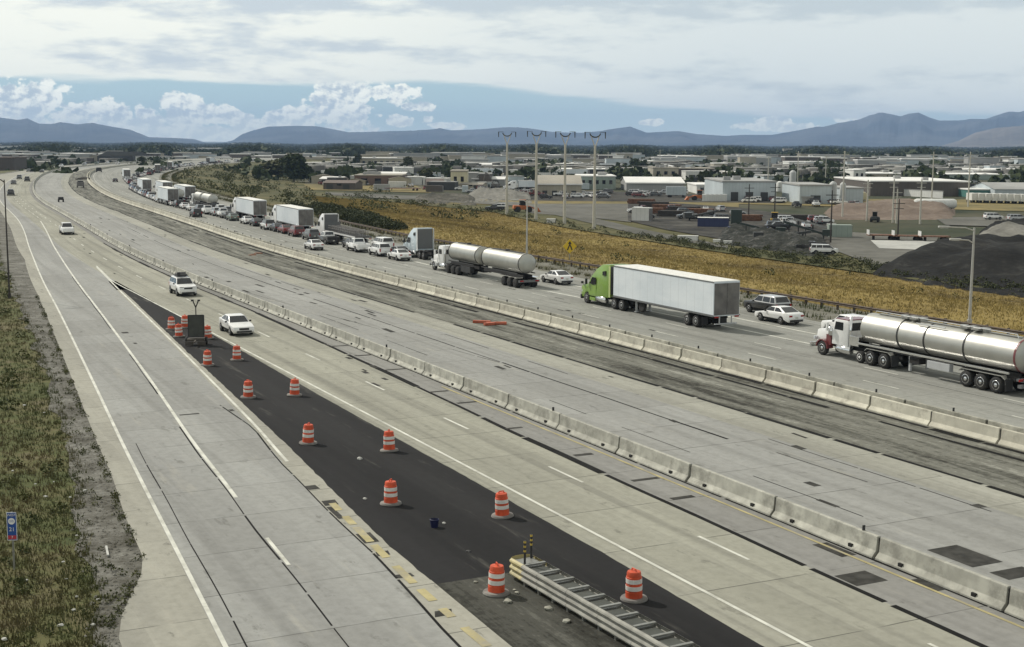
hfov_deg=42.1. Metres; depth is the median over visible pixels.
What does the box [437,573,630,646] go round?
gore dirt
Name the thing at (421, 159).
shed
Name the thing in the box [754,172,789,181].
warehouse
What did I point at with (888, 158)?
shed
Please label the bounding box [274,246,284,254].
concrete barrier
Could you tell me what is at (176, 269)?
concrete barrier
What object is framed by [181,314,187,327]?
traffic drum
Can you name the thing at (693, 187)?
warehouse
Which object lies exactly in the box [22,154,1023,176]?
roofs
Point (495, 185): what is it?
excavator
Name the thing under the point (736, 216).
screening tower
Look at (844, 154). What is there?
utility pole
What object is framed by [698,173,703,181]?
tree
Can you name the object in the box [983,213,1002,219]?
van
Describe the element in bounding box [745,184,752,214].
utility pole
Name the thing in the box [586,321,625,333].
concrete barrier
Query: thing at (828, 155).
shed
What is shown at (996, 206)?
dry field
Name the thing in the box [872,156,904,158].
shed
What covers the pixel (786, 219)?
pickup truck
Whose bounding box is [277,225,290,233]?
sedan
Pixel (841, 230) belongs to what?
storage shed
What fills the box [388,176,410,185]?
shed
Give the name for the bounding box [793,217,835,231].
conveyor
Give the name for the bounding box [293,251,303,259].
concrete barrier
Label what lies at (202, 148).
warehouse
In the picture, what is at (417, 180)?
shed
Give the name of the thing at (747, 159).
shed
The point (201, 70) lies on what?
sky
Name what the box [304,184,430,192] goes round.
dry field
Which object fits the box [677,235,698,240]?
crate stack
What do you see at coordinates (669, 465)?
concrete barrier
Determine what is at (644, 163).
tree
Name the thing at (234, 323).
sedan
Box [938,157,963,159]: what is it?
shed
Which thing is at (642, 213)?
shipping container
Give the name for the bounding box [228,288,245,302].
concrete barrier
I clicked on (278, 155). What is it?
shed
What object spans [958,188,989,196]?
warehouse
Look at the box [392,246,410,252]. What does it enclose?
sedan
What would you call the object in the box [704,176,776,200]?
warehouse
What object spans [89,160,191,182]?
barrier run
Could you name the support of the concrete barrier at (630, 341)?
on the lanes at (848, 369)
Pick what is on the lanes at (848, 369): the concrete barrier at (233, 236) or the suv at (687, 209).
the concrete barrier at (233, 236)
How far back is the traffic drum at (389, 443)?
65.73 m
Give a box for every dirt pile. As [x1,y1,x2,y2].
[75,177,89,179]
[872,234,1023,297]
[978,218,1023,234]
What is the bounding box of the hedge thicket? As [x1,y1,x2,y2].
[285,200,409,229]
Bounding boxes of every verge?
[0,158,198,646]
[159,160,869,321]
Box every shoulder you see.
[0,158,221,646]
[29,158,1023,646]
[61,158,1023,517]
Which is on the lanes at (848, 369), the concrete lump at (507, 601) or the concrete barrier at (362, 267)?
the concrete barrier at (362, 267)
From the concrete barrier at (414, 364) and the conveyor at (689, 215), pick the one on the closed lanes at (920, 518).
the concrete barrier at (414, 364)
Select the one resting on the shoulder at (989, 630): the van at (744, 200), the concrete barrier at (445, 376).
the concrete barrier at (445, 376)
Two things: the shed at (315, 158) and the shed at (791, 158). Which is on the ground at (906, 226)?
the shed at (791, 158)
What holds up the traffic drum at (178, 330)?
on the gore asphalt
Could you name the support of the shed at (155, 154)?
on the ground at (906, 226)
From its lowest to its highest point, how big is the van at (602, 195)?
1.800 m
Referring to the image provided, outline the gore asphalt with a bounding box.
[122,289,743,646]
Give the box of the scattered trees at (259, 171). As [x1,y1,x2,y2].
[5,151,1023,183]
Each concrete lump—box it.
[503,599,511,603]
[544,606,552,610]
[563,618,570,622]
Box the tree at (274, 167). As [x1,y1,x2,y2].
[260,158,285,175]
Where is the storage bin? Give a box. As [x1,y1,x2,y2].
[546,218,555,222]
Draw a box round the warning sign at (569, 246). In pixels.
[563,239,575,259]
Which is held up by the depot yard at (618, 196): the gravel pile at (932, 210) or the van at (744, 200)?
the van at (744, 200)
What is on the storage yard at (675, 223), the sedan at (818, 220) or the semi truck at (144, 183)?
the sedan at (818, 220)
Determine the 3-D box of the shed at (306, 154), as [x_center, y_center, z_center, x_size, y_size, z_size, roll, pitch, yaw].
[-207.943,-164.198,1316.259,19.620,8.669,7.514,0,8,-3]
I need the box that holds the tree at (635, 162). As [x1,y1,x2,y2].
[628,158,642,166]
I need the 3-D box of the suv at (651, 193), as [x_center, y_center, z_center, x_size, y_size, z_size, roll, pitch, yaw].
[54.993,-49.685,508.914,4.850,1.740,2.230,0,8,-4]
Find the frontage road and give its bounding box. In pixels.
[325,192,727,246]
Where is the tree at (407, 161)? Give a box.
[399,156,413,165]
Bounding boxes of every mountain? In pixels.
[0,118,204,142]
[224,111,1023,146]
[942,126,1023,147]
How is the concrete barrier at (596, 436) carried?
on the closed lanes at (920, 518)
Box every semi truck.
[121,169,130,177]
[135,178,151,190]
[153,180,171,191]
[154,164,160,172]
[154,186,178,204]
[167,161,173,168]
[174,184,194,200]
[206,157,214,163]
[230,197,266,219]
[269,204,313,228]
[314,213,371,242]
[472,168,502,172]
[503,180,534,189]
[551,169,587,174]
[580,264,739,326]
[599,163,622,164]
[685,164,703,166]
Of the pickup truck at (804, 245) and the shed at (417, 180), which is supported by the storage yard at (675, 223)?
the pickup truck at (804, 245)
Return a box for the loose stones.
[10,270,140,646]
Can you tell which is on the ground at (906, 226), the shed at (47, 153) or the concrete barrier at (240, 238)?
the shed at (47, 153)
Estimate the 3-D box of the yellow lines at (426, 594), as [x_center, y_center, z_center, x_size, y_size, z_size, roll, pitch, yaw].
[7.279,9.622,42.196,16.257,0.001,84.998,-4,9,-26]
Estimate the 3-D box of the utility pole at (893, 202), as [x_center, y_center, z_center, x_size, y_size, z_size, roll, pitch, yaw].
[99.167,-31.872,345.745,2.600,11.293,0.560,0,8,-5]
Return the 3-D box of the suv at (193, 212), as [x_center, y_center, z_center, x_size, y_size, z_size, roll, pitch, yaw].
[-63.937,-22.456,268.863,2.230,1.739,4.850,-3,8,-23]
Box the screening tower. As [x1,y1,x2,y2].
[730,209,741,223]
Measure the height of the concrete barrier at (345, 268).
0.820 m
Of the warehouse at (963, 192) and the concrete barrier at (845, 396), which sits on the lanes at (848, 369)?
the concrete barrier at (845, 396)
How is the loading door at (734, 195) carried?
in the warehouse at (734, 188)
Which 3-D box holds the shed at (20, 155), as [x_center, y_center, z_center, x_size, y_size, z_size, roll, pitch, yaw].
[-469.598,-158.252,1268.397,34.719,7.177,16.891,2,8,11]
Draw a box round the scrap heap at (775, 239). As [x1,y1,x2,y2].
[717,223,829,256]
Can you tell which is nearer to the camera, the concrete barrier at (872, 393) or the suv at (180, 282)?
the concrete barrier at (872, 393)
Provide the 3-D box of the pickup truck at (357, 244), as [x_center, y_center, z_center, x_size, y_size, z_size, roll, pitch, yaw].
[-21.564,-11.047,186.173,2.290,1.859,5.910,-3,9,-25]
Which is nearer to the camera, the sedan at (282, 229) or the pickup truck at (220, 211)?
the sedan at (282, 229)
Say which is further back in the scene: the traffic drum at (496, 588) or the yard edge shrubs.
the yard edge shrubs
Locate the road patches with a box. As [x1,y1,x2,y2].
[70,218,1023,616]
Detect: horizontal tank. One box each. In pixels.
[702,194,708,200]
[707,194,713,200]
[713,194,717,200]
[715,194,722,200]
[722,194,726,200]
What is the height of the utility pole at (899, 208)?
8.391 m
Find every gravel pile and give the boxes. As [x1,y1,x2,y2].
[465,187,531,202]
[824,198,955,219]
[979,221,1023,236]
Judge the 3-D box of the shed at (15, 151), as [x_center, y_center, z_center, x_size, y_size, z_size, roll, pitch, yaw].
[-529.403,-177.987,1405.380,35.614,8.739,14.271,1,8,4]
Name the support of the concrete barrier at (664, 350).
on the lanes at (848, 369)
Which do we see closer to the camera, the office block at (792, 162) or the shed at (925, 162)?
the office block at (792, 162)
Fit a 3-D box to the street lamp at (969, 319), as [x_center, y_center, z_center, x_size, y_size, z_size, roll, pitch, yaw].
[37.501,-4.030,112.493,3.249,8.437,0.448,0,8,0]
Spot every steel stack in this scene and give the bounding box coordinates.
[627,199,655,203]
[637,201,668,206]
[652,204,681,208]
[653,208,663,213]
[657,210,686,215]
[666,206,700,209]
[688,208,714,213]
[730,214,762,220]
[778,214,807,220]
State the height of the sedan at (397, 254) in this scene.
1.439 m
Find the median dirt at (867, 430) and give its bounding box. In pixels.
[69,158,1023,495]
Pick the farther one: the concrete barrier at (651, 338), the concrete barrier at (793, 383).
the concrete barrier at (651, 338)
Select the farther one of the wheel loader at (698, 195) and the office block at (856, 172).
the office block at (856, 172)
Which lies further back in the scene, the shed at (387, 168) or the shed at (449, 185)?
the shed at (387, 168)
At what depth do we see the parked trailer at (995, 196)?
461.27 m
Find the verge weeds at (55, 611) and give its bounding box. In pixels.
[0,237,112,646]
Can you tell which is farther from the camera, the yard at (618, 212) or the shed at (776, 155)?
the shed at (776, 155)
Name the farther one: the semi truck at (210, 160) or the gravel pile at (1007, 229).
the semi truck at (210, 160)
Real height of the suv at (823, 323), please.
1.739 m
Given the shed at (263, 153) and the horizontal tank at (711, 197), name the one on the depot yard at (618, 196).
the horizontal tank at (711, 197)
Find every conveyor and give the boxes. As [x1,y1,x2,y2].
[683,210,718,220]
[740,222,785,230]
[753,230,810,236]
[783,220,829,238]
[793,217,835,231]
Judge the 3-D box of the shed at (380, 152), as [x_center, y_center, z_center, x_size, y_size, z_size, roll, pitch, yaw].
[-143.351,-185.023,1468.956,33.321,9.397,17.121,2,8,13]
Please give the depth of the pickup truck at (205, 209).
278.65 m
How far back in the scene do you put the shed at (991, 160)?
1182.93 m
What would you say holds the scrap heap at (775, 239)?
on the storage yard at (675, 223)
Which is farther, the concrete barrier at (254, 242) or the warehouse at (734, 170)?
the warehouse at (734, 170)
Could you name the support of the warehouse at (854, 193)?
on the dry field at (996, 206)
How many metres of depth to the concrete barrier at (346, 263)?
159.05 m
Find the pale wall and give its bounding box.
[904,189,942,197]
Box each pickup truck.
[59,222,73,234]
[201,205,211,213]
[216,208,227,217]
[318,231,339,244]
[346,238,370,251]
[485,204,504,210]
[764,221,790,228]
[780,218,795,225]
[791,201,801,206]
[795,241,817,247]
[812,200,819,205]
[830,199,847,203]
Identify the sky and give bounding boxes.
[0,0,1023,141]
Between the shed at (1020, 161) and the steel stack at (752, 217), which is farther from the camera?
the shed at (1020, 161)
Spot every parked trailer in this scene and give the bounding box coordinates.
[966,193,977,202]
[973,193,985,202]
[980,193,991,202]
[987,193,998,202]
[994,193,1005,202]
[1001,193,1012,203]
[1008,194,1019,203]
[1015,194,1023,203]
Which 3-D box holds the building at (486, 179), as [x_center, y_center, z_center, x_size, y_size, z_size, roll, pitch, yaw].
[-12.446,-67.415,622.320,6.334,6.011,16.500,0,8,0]
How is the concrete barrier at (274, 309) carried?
on the shoulder at (989, 630)
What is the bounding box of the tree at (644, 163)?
[639,161,648,165]
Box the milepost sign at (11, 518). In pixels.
[6,512,16,569]
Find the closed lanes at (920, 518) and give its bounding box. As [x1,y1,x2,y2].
[34,158,1023,590]
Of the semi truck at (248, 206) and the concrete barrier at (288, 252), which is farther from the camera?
the semi truck at (248, 206)
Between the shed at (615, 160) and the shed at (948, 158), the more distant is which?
the shed at (948, 158)
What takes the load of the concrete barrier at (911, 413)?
on the lanes at (848, 369)
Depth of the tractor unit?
175.43 m
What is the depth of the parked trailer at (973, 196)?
465.21 m
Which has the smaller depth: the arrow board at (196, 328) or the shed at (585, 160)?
the arrow board at (196, 328)
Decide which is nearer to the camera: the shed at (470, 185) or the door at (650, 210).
the door at (650, 210)
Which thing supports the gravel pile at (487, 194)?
on the ground at (906, 226)
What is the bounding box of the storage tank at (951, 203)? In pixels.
[914,199,956,208]
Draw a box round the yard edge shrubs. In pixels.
[377,198,1023,294]
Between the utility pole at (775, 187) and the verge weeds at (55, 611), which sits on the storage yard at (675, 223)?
the utility pole at (775, 187)
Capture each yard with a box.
[489,188,780,202]
[530,204,630,221]
[628,203,829,244]
[829,232,937,265]
[937,216,1006,225]
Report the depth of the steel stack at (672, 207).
392.07 m
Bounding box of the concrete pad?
[871,240,934,249]
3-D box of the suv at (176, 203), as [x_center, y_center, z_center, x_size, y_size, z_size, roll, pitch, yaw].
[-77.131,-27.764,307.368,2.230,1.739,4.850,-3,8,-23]
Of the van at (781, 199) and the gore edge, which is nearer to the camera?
the gore edge
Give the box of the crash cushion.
[509,534,699,646]
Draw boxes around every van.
[146,192,153,198]
[371,237,393,247]
[570,193,583,197]
[596,193,610,197]
[603,189,613,193]
[713,214,730,220]
[716,205,725,210]
[741,197,756,202]
[751,196,761,201]
[771,197,786,202]
[778,215,796,220]
[801,221,811,228]
[805,198,820,203]
[807,215,812,221]
[809,244,838,253]
[813,216,833,222]
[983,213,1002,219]
[1006,214,1023,219]
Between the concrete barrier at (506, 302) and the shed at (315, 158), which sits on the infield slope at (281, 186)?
the shed at (315, 158)
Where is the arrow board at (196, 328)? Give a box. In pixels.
[185,299,207,345]
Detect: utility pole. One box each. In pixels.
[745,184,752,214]
[766,156,771,179]
[770,183,779,211]
[827,190,836,242]
[840,151,848,216]
[863,180,872,220]
[891,179,894,222]
[893,189,902,222]
[893,199,904,234]
[917,179,925,223]
[930,152,936,198]
[967,152,970,206]
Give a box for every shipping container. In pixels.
[373,184,389,189]
[388,181,405,186]
[426,185,443,191]
[462,185,467,191]
[582,183,588,188]
[632,207,652,220]
[666,186,686,196]
[697,217,728,226]
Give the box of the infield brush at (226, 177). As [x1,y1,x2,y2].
[175,161,514,219]
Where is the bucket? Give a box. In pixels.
[430,518,438,527]
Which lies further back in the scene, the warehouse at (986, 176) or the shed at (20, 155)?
the shed at (20, 155)
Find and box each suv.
[6,189,14,195]
[169,272,196,295]
[173,200,182,206]
[189,208,201,216]
[194,204,203,208]
[210,207,220,215]
[260,219,274,229]
[288,225,304,236]
[302,229,319,239]
[368,243,391,255]
[539,194,552,198]
[631,192,644,196]
[649,191,661,195]
[676,212,693,218]
[677,208,693,211]
[744,294,791,311]
[821,314,865,327]
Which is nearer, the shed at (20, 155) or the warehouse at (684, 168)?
the warehouse at (684, 168)
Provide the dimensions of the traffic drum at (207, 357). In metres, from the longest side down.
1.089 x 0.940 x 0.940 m
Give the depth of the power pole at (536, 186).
348.23 m
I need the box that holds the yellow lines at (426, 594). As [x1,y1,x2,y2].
[329,386,1023,646]
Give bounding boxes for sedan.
[179,202,188,208]
[186,204,194,210]
[219,313,253,334]
[221,211,232,218]
[226,213,238,220]
[240,216,251,223]
[249,218,262,225]
[269,223,282,231]
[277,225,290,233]
[304,239,323,249]
[342,238,351,246]
[387,249,410,260]
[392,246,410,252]
[540,270,572,284]
[755,305,803,324]
[814,218,822,223]
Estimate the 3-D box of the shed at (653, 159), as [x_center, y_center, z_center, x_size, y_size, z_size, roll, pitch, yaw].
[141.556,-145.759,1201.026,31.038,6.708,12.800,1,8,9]
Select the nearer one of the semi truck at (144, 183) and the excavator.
the semi truck at (144, 183)
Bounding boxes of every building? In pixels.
[0,155,26,170]
[450,169,468,183]
[468,172,478,181]
[478,173,491,181]
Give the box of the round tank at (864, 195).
[863,192,866,200]
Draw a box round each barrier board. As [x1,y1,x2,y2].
[473,320,490,322]
[484,322,494,325]
[486,322,506,324]
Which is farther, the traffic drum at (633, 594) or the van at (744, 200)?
the van at (744, 200)
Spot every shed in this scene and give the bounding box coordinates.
[0,151,29,152]
[0,152,14,153]
[2,154,39,156]
[23,152,57,154]
[40,155,69,158]
[60,153,92,157]
[90,155,97,162]
[135,156,170,160]
[147,153,160,155]
[172,152,195,155]
[174,153,210,155]
[182,154,216,158]
[230,153,250,157]
[240,152,271,154]
[251,156,270,160]
[272,154,286,157]
[303,153,311,156]
[305,158,323,160]
[311,174,331,182]
[319,176,348,180]
[323,180,362,189]
[327,157,349,158]
[327,176,346,179]
[351,179,366,184]
[360,154,390,156]
[366,152,398,153]
[381,172,410,174]
[382,165,402,171]
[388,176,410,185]
[392,166,413,173]
[393,153,434,158]
[397,157,426,161]
[405,175,425,184]
[423,177,450,184]
[425,179,443,184]
[429,180,458,189]
[432,152,459,155]
[440,156,448,160]
[448,155,486,159]
[457,159,488,161]
[459,182,486,188]
[461,155,485,158]
[471,176,505,185]
[473,153,494,155]
[487,156,508,161]
[500,152,528,154]
[508,154,546,158]
[508,174,523,182]
[545,156,573,158]
[571,154,589,158]
[572,159,593,162]
[598,155,612,158]
[605,158,629,165]
[611,152,641,154]
[613,155,623,157]
[616,153,632,157]
[633,154,644,158]
[647,161,678,162]
[651,158,685,160]
[655,159,678,160]
[678,156,704,161]
[681,169,716,179]
[695,155,730,159]
[724,156,743,159]
[731,154,778,156]
[737,157,755,162]
[744,156,775,162]
[745,168,766,171]
[756,157,770,166]
[781,156,824,160]
[808,155,841,156]
[821,157,846,162]
[827,224,852,236]
[841,155,860,159]
[845,161,906,164]
[853,159,885,165]
[860,157,876,158]
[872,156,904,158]
[877,158,896,159]
[886,160,929,164]
[899,158,946,161]
[900,159,918,164]
[902,156,928,157]
[906,154,930,157]
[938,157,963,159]
[964,157,998,164]
[984,164,1004,167]
[1002,159,1013,161]
[1014,159,1023,163]
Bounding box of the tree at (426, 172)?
[416,168,432,177]
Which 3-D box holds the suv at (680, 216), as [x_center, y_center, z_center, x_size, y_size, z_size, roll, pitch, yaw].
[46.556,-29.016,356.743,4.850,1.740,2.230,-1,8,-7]
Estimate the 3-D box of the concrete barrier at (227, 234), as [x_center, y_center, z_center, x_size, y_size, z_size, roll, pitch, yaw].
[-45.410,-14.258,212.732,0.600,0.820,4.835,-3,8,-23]
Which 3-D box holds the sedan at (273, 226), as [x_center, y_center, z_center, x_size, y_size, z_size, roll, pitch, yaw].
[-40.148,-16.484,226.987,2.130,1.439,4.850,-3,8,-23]
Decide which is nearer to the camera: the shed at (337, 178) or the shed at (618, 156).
the shed at (337, 178)
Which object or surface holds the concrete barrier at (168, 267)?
on the closed lanes at (920, 518)
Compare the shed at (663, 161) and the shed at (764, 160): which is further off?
the shed at (764, 160)
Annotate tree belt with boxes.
[0,141,1023,157]
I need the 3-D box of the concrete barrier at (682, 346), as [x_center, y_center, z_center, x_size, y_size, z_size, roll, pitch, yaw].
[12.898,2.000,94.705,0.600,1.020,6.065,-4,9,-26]
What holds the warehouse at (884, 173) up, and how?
on the ground at (906, 226)
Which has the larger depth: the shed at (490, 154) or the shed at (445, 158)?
the shed at (490, 154)
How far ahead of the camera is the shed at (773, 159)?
1211.34 m
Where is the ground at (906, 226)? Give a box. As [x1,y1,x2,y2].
[8,142,1023,643]
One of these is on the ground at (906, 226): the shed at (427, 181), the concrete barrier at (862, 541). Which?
the shed at (427, 181)
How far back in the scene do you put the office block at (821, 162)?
1064.75 m
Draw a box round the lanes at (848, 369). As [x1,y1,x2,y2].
[88,157,1023,450]
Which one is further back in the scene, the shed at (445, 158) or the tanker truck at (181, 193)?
the shed at (445, 158)
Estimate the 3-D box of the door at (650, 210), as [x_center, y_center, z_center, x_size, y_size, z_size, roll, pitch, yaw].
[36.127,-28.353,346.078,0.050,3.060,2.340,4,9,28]
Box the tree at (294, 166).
[278,153,314,181]
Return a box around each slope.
[0,171,100,646]
[171,158,366,198]
[199,186,371,227]
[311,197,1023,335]
[373,199,983,287]
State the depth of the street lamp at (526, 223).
172.50 m
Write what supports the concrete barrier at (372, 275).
on the lanes at (848, 369)
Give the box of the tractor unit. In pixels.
[402,228,437,259]
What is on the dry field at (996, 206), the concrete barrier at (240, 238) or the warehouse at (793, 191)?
the warehouse at (793, 191)
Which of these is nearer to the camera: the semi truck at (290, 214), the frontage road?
the semi truck at (290, 214)
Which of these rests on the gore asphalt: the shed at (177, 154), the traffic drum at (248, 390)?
the traffic drum at (248, 390)
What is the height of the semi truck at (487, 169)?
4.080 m
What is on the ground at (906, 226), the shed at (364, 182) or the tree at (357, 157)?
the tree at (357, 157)
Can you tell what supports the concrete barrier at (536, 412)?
on the closed lanes at (920, 518)
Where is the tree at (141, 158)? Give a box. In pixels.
[138,156,145,161]
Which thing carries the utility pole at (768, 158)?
on the ground at (906, 226)
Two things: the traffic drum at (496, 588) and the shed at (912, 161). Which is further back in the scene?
the shed at (912, 161)
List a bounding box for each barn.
[97,151,150,161]
[538,175,582,195]
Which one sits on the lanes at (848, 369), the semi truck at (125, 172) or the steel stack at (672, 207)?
the semi truck at (125, 172)
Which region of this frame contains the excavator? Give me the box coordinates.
[483,172,499,187]
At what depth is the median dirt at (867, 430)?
86.46 m
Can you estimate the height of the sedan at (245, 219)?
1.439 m
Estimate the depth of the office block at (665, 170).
756.85 m
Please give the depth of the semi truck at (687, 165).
1013.46 m
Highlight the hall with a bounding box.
[575,172,615,188]
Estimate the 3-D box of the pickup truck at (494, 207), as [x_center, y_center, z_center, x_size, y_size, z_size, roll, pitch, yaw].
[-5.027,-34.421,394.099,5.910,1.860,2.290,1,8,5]
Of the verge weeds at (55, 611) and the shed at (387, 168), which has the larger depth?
the shed at (387, 168)
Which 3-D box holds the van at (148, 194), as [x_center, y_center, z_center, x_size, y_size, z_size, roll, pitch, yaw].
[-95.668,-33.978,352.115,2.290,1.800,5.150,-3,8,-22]
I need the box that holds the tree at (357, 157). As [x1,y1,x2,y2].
[352,153,361,162]
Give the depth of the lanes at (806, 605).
57.17 m
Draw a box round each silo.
[776,181,781,191]
[789,170,795,181]
[830,181,836,198]
[839,182,845,200]
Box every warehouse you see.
[174,156,189,158]
[198,147,220,149]
[354,171,406,184]
[360,156,403,163]
[430,152,484,154]
[587,166,612,173]
[620,177,685,190]
[657,154,694,156]
[678,166,714,176]
[687,182,704,193]
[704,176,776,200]
[710,163,727,165]
[720,169,761,177]
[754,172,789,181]
[781,182,832,203]
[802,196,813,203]
[834,175,970,195]
[837,186,863,202]
[865,170,901,176]
[918,171,1009,179]
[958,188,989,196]
[962,166,1012,171]
[970,182,1023,193]
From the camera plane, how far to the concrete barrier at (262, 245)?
190.77 m
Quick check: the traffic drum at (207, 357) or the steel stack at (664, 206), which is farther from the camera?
the steel stack at (664, 206)
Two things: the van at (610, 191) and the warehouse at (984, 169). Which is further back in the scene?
the warehouse at (984, 169)
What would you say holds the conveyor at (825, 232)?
on the storage yard at (675, 223)
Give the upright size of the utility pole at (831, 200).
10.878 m
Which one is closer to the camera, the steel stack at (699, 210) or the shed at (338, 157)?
the steel stack at (699, 210)
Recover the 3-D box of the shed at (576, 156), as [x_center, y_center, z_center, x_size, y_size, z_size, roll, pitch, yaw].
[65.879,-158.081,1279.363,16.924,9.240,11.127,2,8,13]
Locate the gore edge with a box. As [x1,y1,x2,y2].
[117,290,511,646]
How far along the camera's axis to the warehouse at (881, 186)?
526.08 m
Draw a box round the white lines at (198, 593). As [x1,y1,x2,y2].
[0,165,1023,646]
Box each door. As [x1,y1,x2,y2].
[326,184,332,188]
[343,184,348,189]
[649,208,652,220]
[731,192,737,200]
[760,192,767,200]
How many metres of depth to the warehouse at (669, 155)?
1342.67 m
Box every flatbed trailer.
[866,229,897,239]
[892,230,922,240]
[918,231,950,240]
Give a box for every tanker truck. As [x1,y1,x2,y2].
[170,186,185,201]
[189,191,217,204]
[429,242,539,287]
[810,311,1023,392]
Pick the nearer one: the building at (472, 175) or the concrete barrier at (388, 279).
the concrete barrier at (388, 279)
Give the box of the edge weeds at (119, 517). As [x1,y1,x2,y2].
[30,295,145,646]
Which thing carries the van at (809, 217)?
on the storage yard at (675, 223)
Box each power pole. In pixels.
[498,132,515,213]
[527,131,545,219]
[555,131,575,223]
[585,132,605,228]
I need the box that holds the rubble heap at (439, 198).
[415,192,476,205]
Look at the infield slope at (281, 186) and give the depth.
583.64 m
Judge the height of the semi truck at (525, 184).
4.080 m
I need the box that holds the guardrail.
[319,214,1023,334]
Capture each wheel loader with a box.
[512,199,540,211]
[684,190,702,199]
[769,212,779,220]
[870,212,879,221]
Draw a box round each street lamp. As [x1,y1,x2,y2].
[0,179,10,297]
[512,199,527,253]
[938,226,974,322]
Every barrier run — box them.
[39,160,167,176]
[87,160,180,183]
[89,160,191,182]
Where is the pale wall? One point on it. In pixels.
(916, 193)
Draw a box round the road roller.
[77,180,83,187]
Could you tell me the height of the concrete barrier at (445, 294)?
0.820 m
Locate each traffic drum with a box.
[166,316,174,329]
[173,323,184,337]
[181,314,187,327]
[201,349,214,365]
[205,325,213,338]
[230,345,243,360]
[240,379,255,398]
[287,377,301,396]
[299,422,316,445]
[380,429,398,452]
[380,478,401,506]
[482,562,509,597]
[491,490,513,519]
[620,567,647,603]
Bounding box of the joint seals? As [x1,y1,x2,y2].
[32,182,1023,646]
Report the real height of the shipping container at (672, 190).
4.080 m
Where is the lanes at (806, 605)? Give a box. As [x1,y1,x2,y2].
[6,159,978,646]
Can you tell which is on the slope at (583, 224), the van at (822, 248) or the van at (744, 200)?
the van at (822, 248)
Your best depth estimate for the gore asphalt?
55.99 m
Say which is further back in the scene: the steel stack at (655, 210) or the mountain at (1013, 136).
the mountain at (1013, 136)
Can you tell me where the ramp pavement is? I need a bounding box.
[0,158,457,646]
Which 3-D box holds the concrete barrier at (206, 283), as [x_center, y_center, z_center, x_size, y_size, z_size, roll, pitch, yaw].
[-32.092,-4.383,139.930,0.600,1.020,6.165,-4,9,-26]
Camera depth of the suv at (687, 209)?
378.56 m
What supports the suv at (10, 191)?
on the lanes at (806, 605)
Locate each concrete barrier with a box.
[106,235,111,242]
[111,238,117,245]
[116,241,123,248]
[122,244,129,252]
[129,247,136,255]
[136,250,145,259]
[144,254,153,263]
[153,258,163,268]
[162,262,174,272]
[173,266,185,273]
[186,271,198,283]
[198,276,213,289]
[212,282,230,295]
[218,229,224,235]
[224,231,230,237]
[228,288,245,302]
[229,233,236,239]
[236,235,243,241]
[243,237,250,243]
[244,294,264,309]
[250,239,257,246]
[257,241,266,248]
[263,301,285,317]
[265,244,274,251]
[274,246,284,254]
[283,249,293,256]
[283,309,308,326]
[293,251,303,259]
[303,254,314,262]
[306,318,332,336]
[309,253,322,258]
[314,257,326,266]
[323,257,338,262]
[325,260,338,269]
[330,327,359,347]
[338,263,352,273]
[339,261,354,266]
[351,267,366,276]
[355,265,372,270]
[357,337,390,360]
[365,270,381,281]
[373,269,391,275]
[381,274,398,285]
[388,349,424,373]
[392,274,413,280]
[398,278,417,290]
[414,279,436,286]
[415,283,435,294]
[422,362,464,389]
[434,287,455,300]
[437,285,461,292]
[454,292,477,305]
[461,377,508,407]
[462,291,488,299]
[475,298,499,311]
[489,298,518,306]
[498,303,525,318]
[506,394,561,428]
[518,305,551,314]
[523,309,550,325]
[549,316,579,332]
[551,313,586,323]
[556,414,620,452]
[578,323,610,340]
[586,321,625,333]
[609,331,644,349]
[616,437,691,481]
[626,331,669,344]
[642,339,681,359]
[669,342,718,356]
[680,349,723,370]
[687,464,777,515]
[718,354,772,370]
[719,359,766,381]
[764,370,815,394]
[771,497,880,557]
[772,367,834,385]
[813,382,871,409]
[834,382,905,403]
[868,396,932,425]
[875,537,1010,610]
[905,400,987,423]
[929,411,1001,443]
[987,420,1023,432]
[998,428,1023,451]
[1004,587,1023,619]
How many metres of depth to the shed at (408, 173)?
720.32 m
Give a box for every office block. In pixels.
[526,162,550,165]
[647,164,678,176]
[782,161,803,163]
[804,161,822,163]
[845,169,865,176]
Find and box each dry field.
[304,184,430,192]
[709,199,1023,210]

